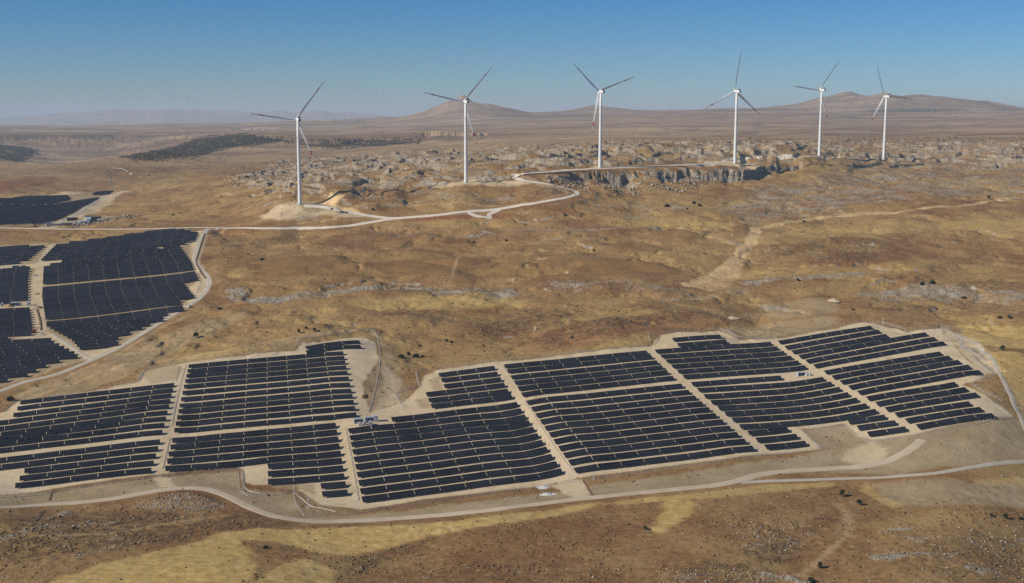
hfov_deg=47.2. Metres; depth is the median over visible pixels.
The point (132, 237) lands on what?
solar panel row
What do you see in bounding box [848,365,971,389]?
solar panel row
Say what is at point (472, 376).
solar panel row
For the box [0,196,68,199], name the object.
solar panel row
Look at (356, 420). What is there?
inverter container
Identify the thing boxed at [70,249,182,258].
solar panel row
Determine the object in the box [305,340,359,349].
solar panel row
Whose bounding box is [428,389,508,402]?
solar panel row
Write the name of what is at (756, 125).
power pylon
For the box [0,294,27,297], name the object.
solar panel row
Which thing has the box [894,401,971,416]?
solar panel row
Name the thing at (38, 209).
solar panel row
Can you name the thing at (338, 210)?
road
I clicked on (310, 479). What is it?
solar panel row
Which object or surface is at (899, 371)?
solar panel row
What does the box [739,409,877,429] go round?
solar panel row
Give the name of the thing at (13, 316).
solar panel row
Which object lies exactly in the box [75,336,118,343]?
solar panel row
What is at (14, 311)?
solar panel row
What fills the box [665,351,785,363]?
solar panel row
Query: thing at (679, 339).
solar panel row
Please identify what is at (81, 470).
solar panel row
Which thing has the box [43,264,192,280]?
solar panel row
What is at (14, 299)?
solar panel row
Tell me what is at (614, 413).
solar panel row
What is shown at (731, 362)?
solar panel row
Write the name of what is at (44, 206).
solar panel row
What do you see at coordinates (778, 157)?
road
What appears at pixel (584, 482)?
ditch
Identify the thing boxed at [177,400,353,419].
solar panel row
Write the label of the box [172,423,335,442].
solar panel row
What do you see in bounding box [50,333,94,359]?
road
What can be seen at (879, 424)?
solar panel row
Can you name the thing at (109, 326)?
solar panel row
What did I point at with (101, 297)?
solar panel row
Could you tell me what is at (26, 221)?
solar panel row
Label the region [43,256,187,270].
solar panel row
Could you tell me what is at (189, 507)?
heaped stones
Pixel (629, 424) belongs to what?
solar panel row
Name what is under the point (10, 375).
solar panel row
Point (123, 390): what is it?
solar panel row
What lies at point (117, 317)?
solar panel row
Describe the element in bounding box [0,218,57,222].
solar panel row
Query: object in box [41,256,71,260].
solar panel row
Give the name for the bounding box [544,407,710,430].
solar panel row
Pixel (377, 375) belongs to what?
drainage channel
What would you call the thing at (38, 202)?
solar panel row
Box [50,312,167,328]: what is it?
solar panel row
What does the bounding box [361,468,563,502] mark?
solar panel row
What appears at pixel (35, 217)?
solar panel row
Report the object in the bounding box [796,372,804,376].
inverter container
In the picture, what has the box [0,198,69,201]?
solar panel row
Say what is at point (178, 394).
cable duct
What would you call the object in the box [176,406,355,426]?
solar panel row
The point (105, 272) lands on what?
solar panel row
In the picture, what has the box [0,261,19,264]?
solar panel row
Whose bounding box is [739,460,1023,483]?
road
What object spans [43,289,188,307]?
solar panel row
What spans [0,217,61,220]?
solar panel row
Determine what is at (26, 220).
solar panel row
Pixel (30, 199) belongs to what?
solar panel row
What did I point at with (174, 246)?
solar panel row
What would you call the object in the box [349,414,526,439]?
solar panel row
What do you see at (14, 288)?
solar panel row
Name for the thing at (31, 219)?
solar panel row
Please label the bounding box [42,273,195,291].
solar panel row
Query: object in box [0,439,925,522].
road
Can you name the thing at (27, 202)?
solar panel row
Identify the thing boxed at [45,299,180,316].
solar panel row
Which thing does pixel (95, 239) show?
solar panel row
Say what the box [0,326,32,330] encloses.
solar panel row
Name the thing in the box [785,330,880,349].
solar panel row
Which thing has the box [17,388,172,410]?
solar panel row
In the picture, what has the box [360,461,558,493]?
solar panel row
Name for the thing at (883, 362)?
solar panel row
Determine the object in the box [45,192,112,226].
road
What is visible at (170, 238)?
solar panel row
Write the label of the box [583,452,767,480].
wire fence
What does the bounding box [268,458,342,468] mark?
solar panel row
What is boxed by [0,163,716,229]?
road
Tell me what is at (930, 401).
solar panel row
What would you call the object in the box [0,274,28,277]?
solar panel row
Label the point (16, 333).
solar panel row
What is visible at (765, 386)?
solar panel row
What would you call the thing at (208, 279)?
road
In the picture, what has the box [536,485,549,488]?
gravel pile
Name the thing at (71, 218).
site hut
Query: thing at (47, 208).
solar panel row
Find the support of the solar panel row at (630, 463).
on the ground
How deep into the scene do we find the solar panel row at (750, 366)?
984.11 m
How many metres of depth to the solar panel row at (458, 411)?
877.06 m
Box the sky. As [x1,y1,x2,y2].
[0,0,1023,117]
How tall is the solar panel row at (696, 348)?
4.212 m
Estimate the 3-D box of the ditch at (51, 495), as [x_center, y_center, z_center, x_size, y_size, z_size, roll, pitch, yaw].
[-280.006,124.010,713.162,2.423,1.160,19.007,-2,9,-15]
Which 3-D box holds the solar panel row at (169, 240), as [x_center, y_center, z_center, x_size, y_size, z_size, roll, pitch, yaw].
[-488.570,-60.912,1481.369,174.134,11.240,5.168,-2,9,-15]
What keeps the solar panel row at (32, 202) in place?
on the ground
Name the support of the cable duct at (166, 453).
on the ground
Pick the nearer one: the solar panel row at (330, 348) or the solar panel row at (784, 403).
the solar panel row at (784, 403)
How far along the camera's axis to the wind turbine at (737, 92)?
1896.03 m
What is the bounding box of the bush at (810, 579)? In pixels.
[808,577,813,582]
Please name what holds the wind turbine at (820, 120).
on the ground
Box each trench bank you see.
[36,309,42,328]
[195,233,205,277]
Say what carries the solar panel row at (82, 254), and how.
on the ground
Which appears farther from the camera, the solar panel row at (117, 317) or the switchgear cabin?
the solar panel row at (117, 317)
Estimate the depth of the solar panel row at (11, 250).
1459.66 m
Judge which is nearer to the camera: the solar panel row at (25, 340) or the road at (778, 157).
the solar panel row at (25, 340)
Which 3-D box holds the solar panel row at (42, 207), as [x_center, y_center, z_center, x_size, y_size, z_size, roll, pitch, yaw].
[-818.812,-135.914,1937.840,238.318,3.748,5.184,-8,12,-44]
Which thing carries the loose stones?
on the ground
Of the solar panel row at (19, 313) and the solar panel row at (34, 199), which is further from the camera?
the solar panel row at (34, 199)
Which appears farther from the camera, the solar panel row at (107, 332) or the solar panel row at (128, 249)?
the solar panel row at (128, 249)
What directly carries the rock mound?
on the ground
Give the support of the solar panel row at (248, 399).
on the ground
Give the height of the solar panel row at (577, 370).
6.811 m
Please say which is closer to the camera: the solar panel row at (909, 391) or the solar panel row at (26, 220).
the solar panel row at (909, 391)
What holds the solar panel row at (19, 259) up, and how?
on the ground
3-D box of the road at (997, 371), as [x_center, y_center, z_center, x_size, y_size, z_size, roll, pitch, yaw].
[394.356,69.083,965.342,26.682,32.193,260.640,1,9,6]
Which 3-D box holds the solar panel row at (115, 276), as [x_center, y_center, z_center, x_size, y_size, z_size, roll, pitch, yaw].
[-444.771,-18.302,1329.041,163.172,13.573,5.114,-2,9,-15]
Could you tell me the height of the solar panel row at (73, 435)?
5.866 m
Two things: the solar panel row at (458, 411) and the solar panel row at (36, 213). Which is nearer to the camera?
the solar panel row at (458, 411)
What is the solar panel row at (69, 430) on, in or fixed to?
on the ground
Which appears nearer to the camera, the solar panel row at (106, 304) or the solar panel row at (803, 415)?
the solar panel row at (803, 415)
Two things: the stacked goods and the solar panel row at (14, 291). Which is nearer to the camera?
the solar panel row at (14, 291)
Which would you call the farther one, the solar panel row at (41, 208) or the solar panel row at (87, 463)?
the solar panel row at (41, 208)
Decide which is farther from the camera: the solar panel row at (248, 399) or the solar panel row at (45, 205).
the solar panel row at (45, 205)
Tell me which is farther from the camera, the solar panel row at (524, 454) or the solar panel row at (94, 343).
the solar panel row at (94, 343)
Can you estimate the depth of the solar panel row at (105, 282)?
1307.46 m
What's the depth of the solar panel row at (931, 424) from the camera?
842.22 m
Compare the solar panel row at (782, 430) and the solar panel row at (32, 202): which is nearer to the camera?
the solar panel row at (782, 430)
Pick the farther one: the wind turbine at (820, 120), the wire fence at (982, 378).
the wind turbine at (820, 120)
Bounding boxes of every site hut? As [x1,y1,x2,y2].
[67,217,77,220]
[79,220,89,223]
[91,216,100,219]
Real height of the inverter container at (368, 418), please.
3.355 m
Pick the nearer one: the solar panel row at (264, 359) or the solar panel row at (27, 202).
the solar panel row at (264, 359)
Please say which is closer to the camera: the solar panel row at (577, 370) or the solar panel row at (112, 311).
the solar panel row at (577, 370)
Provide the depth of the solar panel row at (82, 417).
849.05 m
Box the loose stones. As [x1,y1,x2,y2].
[0,144,1023,582]
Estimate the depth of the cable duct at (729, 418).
865.38 m
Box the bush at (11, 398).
[6,396,15,400]
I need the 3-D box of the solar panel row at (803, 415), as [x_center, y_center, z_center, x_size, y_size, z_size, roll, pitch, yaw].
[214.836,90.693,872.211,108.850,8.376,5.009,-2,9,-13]
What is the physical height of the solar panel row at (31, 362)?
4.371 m
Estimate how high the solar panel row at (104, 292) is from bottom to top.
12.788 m
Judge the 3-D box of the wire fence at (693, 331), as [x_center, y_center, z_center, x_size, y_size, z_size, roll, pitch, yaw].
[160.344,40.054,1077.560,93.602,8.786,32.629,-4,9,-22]
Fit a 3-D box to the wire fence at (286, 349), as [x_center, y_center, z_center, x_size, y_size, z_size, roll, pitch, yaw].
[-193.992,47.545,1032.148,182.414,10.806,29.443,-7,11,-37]
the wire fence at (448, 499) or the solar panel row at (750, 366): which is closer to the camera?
the wire fence at (448, 499)
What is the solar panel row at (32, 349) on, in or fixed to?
on the ground
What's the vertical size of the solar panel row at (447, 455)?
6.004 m
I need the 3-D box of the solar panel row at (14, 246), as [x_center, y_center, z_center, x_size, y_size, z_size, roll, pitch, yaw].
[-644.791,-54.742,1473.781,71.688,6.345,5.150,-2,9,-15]
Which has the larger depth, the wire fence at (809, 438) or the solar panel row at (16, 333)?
the solar panel row at (16, 333)
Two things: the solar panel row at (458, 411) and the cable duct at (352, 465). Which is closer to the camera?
the cable duct at (352, 465)
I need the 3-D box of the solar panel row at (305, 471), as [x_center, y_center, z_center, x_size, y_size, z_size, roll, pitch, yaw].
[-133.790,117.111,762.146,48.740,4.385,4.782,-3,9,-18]
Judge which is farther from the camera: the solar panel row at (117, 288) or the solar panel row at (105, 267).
the solar panel row at (105, 267)
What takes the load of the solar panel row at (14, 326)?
on the ground
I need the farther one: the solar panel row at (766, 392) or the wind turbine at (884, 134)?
the wind turbine at (884, 134)
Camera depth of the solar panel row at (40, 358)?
1015.56 m
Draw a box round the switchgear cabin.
[373,414,377,421]
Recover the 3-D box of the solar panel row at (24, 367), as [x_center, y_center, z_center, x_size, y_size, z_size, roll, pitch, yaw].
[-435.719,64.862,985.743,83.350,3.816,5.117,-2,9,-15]
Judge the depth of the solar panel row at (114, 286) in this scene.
1286.94 m
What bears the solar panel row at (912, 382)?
on the ground
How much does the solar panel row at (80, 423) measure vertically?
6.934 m
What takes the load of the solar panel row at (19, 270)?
on the ground
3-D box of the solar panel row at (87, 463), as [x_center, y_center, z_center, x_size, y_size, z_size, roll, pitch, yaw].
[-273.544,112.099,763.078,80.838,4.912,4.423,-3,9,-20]
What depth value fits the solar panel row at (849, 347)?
1036.91 m
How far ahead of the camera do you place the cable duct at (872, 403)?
889.51 m
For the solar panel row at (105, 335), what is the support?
on the ground
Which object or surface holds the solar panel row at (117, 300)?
on the ground
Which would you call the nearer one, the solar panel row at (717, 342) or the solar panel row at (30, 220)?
the solar panel row at (717, 342)
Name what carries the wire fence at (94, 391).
on the ground
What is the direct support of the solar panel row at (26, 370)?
on the ground
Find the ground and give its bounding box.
[0,91,1023,582]
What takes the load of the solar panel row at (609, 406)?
on the ground
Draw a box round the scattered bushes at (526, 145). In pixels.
[6,123,1022,201]
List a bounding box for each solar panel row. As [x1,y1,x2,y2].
[0,195,67,198]
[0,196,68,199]
[0,197,70,200]
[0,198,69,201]
[0,199,68,202]
[0,200,65,204]
[0,202,90,207]
[0,203,88,208]
[0,204,85,209]
[0,205,83,210]
[0,207,80,211]
[0,207,80,212]
[0,209,77,213]
[0,210,75,214]
[0,211,72,215]
[0,213,68,217]
[0,213,69,216]
[0,214,65,218]
[0,216,63,219]
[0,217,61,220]
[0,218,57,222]
[0,218,59,222]
[0,219,55,224]
[0,244,28,247]
[0,245,44,249]
[0,247,41,251]
[0,249,39,253]
[0,251,36,255]
[0,253,34,257]
[0,255,31,259]
[0,258,29,261]
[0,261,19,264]
[0,266,29,270]
[0,269,29,272]
[0,271,28,275]
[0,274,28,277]
[0,276,28,280]
[0,279,27,282]
[0,281,27,285]
[0,284,27,287]
[0,287,27,290]
[0,289,27,292]
[0,292,27,295]
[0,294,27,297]
[0,297,27,300]
[0,307,29,310]
[0,310,29,312]
[0,312,30,315]
[0,314,30,317]
[0,317,30,320]
[0,319,31,322]
[0,322,31,324]
[0,324,31,327]
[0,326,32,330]
[0,329,32,332]
[0,332,31,335]
[0,338,50,342]
[0,340,54,345]
[0,343,58,348]
[0,346,63,352]
[0,348,68,355]
[0,351,74,359]
[0,354,77,363]
[0,359,59,366]
[0,363,45,369]
[0,368,36,373]
[0,373,27,377]
[0,377,7,381]
[0,399,170,424]
[0,404,169,430]
[0,410,167,435]
[0,416,165,440]
[0,423,164,445]
[0,430,162,452]
[0,439,160,462]
[0,446,158,469]
[1,208,79,212]
[2,214,67,217]
[3,209,76,213]
[4,198,70,201]
[5,211,73,214]
[5,215,64,219]
[5,217,60,220]
[6,212,71,216]
[9,199,68,202]
[9,202,90,206]
[9,203,88,207]
[9,204,86,208]
[9,205,84,209]
[10,206,81,210]
[11,196,64,198]
[12,201,62,204]
[12,221,50,224]
[13,393,171,416]
[15,468,151,487]
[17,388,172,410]
[20,383,173,403]
[20,460,153,480]
[23,201,59,204]
[24,453,155,473]
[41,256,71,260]
[42,271,194,289]
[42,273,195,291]
[42,275,196,294]
[42,277,197,297]
[42,283,184,299]
[43,251,125,257]
[43,255,186,268]
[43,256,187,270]
[43,258,189,273]
[43,260,190,275]
[43,262,191,278]
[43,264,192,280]
[43,267,193,283]
[43,285,185,301]
[43,287,187,304]
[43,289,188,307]
[44,291,190,308]
[44,293,192,311]
[45,246,156,255]
[45,295,194,313]
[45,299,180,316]
[45,302,180,319]
[46,305,182,324]
[47,308,183,326]
[48,242,184,252]
[50,239,194,250]
[50,253,185,265]
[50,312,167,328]
[52,237,195,248]
[54,235,196,246]
[54,315,163,331]
[56,233,197,244]
[59,318,162,333]
[62,251,183,261]
[63,322,149,335]
[68,326,141,338]
[69,232,198,242]
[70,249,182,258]
[72,331,129,341]
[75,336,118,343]
[77,339,116,346]
[79,341,117,349]
[87,231,195,240]
[104,247,180,254]
[105,230,190,237]
[124,229,184,234]
[145,228,174,231]
[163,245,179,247]
[165,450,340,470]
[167,443,339,463]
[168,436,338,456]
[170,429,337,449]
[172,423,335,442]
[174,412,356,432]
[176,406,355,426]
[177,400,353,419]
[178,394,352,413]
[180,389,351,408]
[181,383,350,400]
[182,376,348,394]
[184,371,347,388]
[185,365,346,382]
[186,360,345,377]
[187,356,344,372]
[188,351,343,367]
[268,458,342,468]
[268,465,343,476]
[268,473,344,484]
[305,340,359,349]
[306,345,361,353]
[320,481,345,488]
[322,489,347,497]
[348,408,522,432]
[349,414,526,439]
[351,420,530,446]
[352,427,534,453]
[353,433,539,461]
[355,440,543,469]
[356,447,548,477]
[358,454,553,486]
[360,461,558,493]
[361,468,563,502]
[391,402,518,421]
[426,383,505,396]
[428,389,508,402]
[431,394,512,408]
[438,366,495,376]
[441,372,498,381]
[443,377,501,387]
[504,350,647,368]
[507,355,652,372]
[510,360,658,379]
[514,365,663,384]
[518,370,668,391]
[521,376,674,396]
[527,384,683,405]
[531,390,690,410]
[535,395,697,417]
[540,401,703,423]
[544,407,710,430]
[549,413,717,436]
[553,419,724,443]
[558,426,731,450]
[563,432,739,457]
[568,439,747,464]
[574,446,755,473]
[655,342,771,353]
[660,346,778,357]
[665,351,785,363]
[671,356,792,367]
[672,335,721,341]
[677,340,727,346]
[677,360,799,372]
[683,365,806,378]
[691,375,782,386]
[697,377,824,392]
[704,382,833,398]
[710,387,841,404]
[718,392,849,410]
[724,398,858,416]
[731,403,868,422]
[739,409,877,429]
[747,427,789,434]
[756,434,798,442]
[764,441,807,449]
[778,326,872,343]
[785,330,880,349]
[791,334,887,353]
[798,332,928,358]
[806,337,936,362]
[813,341,945,367]
[824,351,942,373]
[831,356,951,379]
[839,360,961,383]
[847,415,886,423]
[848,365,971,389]
[857,370,981,395]
[857,420,896,429]
[866,382,957,400]
[867,426,907,436]
[875,387,967,406]
[885,392,979,411]
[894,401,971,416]
[905,407,983,423]
[915,413,995,429]
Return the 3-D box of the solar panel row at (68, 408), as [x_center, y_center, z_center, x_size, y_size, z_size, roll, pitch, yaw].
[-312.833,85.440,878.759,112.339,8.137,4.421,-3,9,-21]
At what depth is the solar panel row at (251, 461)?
774.36 m
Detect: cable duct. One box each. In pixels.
[162,438,170,468]
[172,365,186,424]
[345,428,358,500]
[524,401,572,470]
[689,382,762,449]
[823,372,914,429]
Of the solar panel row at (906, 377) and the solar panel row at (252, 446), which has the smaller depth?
the solar panel row at (252, 446)
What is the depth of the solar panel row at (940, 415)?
853.64 m
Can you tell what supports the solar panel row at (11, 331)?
on the ground
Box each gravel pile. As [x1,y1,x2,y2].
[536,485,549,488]
[540,492,551,495]
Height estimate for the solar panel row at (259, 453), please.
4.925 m
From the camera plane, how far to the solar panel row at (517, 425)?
831.69 m
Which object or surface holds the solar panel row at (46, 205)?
on the ground
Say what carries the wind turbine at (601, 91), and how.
on the ground
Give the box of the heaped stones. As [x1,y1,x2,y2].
[133,211,309,512]
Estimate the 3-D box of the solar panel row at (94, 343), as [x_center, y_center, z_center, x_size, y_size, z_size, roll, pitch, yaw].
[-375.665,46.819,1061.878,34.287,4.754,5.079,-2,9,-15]
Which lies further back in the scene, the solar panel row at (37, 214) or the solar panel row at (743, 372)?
the solar panel row at (37, 214)
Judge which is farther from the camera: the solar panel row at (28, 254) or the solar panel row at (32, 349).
the solar panel row at (28, 254)
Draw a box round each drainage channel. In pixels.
[242,470,259,493]
[295,493,335,511]
[368,333,379,411]
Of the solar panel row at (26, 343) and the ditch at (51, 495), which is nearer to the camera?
the ditch at (51, 495)
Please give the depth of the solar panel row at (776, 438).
825.62 m
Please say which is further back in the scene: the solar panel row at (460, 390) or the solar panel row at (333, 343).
the solar panel row at (333, 343)
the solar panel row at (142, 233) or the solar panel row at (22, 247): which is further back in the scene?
the solar panel row at (142, 233)
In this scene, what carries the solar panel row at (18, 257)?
on the ground
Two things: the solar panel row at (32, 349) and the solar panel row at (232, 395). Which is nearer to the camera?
the solar panel row at (232, 395)
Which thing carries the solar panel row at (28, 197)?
on the ground
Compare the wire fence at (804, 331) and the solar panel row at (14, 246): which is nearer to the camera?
the wire fence at (804, 331)
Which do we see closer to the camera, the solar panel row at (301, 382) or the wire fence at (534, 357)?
the solar panel row at (301, 382)
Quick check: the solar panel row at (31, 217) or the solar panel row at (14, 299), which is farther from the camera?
the solar panel row at (31, 217)
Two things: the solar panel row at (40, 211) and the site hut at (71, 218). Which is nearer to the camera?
the site hut at (71, 218)
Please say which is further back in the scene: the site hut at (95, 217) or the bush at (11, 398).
the site hut at (95, 217)
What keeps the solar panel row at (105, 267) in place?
on the ground
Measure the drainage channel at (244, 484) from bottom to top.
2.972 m
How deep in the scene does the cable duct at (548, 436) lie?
828.61 m
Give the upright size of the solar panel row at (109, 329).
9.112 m
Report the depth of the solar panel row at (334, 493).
726.97 m
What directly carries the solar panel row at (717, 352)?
on the ground
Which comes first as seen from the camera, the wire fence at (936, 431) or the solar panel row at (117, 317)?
the wire fence at (936, 431)
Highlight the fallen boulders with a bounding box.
[545,166,761,194]
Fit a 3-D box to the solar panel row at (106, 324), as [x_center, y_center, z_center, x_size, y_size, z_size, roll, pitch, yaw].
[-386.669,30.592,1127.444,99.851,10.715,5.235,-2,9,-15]
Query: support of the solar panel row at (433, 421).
on the ground
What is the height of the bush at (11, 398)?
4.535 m
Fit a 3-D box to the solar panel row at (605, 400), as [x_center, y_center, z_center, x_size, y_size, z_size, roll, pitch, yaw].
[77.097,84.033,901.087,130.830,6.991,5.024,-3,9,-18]
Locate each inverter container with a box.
[10,302,18,305]
[353,418,362,423]
[364,416,373,421]
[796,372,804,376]
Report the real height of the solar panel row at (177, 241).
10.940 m
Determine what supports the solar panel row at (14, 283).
on the ground
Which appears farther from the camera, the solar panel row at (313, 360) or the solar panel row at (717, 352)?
the solar panel row at (717, 352)
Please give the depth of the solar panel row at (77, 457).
771.14 m
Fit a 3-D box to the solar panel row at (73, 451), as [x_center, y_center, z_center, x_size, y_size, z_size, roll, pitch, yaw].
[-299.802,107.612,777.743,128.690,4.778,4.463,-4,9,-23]
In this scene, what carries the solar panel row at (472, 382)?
on the ground
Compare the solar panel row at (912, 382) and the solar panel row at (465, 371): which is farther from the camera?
the solar panel row at (465, 371)
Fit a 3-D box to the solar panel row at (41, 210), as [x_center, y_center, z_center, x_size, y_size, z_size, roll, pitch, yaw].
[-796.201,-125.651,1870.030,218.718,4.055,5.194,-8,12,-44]
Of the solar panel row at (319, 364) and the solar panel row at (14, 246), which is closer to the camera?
the solar panel row at (319, 364)
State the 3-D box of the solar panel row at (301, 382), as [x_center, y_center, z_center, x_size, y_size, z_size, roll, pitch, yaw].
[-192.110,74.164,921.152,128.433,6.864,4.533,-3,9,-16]
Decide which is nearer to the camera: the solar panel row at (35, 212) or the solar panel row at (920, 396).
the solar panel row at (920, 396)
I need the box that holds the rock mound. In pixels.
[828,298,840,301]
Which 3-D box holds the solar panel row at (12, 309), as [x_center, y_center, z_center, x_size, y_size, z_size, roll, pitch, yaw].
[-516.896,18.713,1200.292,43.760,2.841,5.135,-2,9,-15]
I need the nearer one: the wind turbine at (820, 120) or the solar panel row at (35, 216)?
the solar panel row at (35, 216)
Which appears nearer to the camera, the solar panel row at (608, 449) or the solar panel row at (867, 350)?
the solar panel row at (608, 449)
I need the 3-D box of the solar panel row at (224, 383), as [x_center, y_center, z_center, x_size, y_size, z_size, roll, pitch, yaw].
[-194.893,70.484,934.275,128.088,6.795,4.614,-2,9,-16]
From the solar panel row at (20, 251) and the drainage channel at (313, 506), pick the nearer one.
the drainage channel at (313, 506)
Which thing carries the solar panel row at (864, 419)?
on the ground
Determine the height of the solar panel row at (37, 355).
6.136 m
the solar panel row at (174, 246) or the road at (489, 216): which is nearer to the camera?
the solar panel row at (174, 246)
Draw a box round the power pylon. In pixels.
[754,123,759,140]
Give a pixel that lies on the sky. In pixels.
(379, 57)
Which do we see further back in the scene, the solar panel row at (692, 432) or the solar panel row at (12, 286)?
the solar panel row at (12, 286)
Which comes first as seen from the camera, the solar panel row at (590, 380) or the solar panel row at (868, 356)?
the solar panel row at (590, 380)
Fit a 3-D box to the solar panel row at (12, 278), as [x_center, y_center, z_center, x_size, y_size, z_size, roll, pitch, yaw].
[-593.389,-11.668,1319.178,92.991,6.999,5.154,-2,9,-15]
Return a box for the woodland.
[0,133,421,161]
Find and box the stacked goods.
[72,214,140,226]
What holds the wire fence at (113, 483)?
on the ground
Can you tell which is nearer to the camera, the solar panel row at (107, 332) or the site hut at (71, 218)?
the solar panel row at (107, 332)
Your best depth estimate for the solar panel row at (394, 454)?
805.87 m
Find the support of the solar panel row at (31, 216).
on the ground
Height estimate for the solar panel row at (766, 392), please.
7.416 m
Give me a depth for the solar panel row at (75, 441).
799.91 m
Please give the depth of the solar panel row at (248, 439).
812.06 m
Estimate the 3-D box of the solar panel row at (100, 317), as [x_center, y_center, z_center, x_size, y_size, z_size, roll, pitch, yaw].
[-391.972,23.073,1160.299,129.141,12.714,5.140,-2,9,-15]
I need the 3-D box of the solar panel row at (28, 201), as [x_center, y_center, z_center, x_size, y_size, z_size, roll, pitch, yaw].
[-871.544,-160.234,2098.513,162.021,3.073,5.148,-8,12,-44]
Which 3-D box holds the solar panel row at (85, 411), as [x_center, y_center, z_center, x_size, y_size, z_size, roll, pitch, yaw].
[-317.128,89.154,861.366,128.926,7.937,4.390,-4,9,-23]
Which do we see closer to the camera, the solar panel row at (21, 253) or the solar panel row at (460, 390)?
the solar panel row at (460, 390)
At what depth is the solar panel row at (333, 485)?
740.72 m
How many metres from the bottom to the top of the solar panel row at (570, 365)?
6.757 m
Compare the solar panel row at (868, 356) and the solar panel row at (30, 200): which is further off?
the solar panel row at (30, 200)
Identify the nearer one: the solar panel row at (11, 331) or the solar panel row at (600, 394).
the solar panel row at (600, 394)
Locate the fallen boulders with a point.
(629, 189)
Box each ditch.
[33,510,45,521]
[48,490,53,500]
[582,480,592,495]
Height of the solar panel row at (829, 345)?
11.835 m
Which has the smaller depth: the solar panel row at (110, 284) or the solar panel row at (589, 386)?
the solar panel row at (589, 386)
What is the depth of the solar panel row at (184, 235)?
1504.23 m
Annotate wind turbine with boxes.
[254,82,323,204]
[424,69,490,182]
[573,63,633,167]
[705,51,757,163]
[795,60,839,155]
[869,67,906,159]
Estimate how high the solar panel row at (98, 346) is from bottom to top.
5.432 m
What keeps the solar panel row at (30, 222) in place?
on the ground
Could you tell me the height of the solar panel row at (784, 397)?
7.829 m
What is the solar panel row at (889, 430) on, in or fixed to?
on the ground
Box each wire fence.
[3,361,182,411]
[4,467,235,497]
[187,330,377,361]
[344,482,572,514]
[418,346,636,371]
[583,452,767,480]
[649,327,737,343]
[742,320,876,338]
[776,424,842,454]
[843,417,1010,440]
[961,344,1010,415]
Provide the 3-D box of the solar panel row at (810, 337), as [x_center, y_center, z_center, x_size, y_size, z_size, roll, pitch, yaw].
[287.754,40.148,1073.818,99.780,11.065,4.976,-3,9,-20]
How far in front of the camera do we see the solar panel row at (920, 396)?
894.42 m
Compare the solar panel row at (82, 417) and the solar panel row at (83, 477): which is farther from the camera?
the solar panel row at (82, 417)
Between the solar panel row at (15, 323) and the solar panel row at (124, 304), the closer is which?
the solar panel row at (15, 323)
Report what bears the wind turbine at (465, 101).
on the ground
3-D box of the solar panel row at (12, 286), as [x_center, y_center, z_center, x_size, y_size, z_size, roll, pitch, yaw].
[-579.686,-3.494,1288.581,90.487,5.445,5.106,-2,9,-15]
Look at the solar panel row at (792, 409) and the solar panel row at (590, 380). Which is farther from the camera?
the solar panel row at (590, 380)
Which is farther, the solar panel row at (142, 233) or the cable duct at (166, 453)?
the solar panel row at (142, 233)
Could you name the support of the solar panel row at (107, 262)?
on the ground
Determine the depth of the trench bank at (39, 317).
1167.78 m
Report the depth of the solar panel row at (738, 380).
948.71 m
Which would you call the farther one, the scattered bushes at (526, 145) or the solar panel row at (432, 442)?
the scattered bushes at (526, 145)
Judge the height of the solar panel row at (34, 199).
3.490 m
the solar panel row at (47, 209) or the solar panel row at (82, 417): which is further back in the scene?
the solar panel row at (47, 209)
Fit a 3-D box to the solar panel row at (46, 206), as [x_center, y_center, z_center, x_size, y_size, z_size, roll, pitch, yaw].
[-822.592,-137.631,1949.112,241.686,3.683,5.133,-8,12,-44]
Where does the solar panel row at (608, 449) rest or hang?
on the ground
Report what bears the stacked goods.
on the ground
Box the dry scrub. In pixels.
[0,145,1023,582]
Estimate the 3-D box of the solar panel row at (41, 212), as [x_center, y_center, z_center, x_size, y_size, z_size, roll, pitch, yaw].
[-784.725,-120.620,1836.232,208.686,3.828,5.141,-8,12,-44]
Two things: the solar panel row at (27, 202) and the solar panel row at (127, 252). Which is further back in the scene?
the solar panel row at (27, 202)
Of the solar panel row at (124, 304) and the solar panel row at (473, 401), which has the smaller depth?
the solar panel row at (473, 401)
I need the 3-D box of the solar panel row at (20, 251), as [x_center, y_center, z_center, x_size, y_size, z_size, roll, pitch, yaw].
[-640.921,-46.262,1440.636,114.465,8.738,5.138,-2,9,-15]
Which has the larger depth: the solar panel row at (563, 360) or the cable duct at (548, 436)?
the solar panel row at (563, 360)
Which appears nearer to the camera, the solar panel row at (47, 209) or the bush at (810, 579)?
the bush at (810, 579)
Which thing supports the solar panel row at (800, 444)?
on the ground
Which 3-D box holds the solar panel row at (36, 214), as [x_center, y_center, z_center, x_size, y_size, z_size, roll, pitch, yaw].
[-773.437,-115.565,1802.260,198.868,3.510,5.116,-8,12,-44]
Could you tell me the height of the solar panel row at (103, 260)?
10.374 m
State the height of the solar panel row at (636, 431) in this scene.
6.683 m
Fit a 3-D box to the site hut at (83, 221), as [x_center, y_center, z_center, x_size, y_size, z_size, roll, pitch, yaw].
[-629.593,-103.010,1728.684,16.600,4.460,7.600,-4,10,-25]
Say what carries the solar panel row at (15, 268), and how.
on the ground
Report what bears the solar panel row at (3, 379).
on the ground
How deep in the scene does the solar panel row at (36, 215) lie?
1811.65 m
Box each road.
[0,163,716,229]
[0,228,211,391]
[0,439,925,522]
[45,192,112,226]
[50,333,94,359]
[304,204,403,218]
[467,209,500,218]
[717,154,840,163]
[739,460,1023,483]
[937,328,1023,429]
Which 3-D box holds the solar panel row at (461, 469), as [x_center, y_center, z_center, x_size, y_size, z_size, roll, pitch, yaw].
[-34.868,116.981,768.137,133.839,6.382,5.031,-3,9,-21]

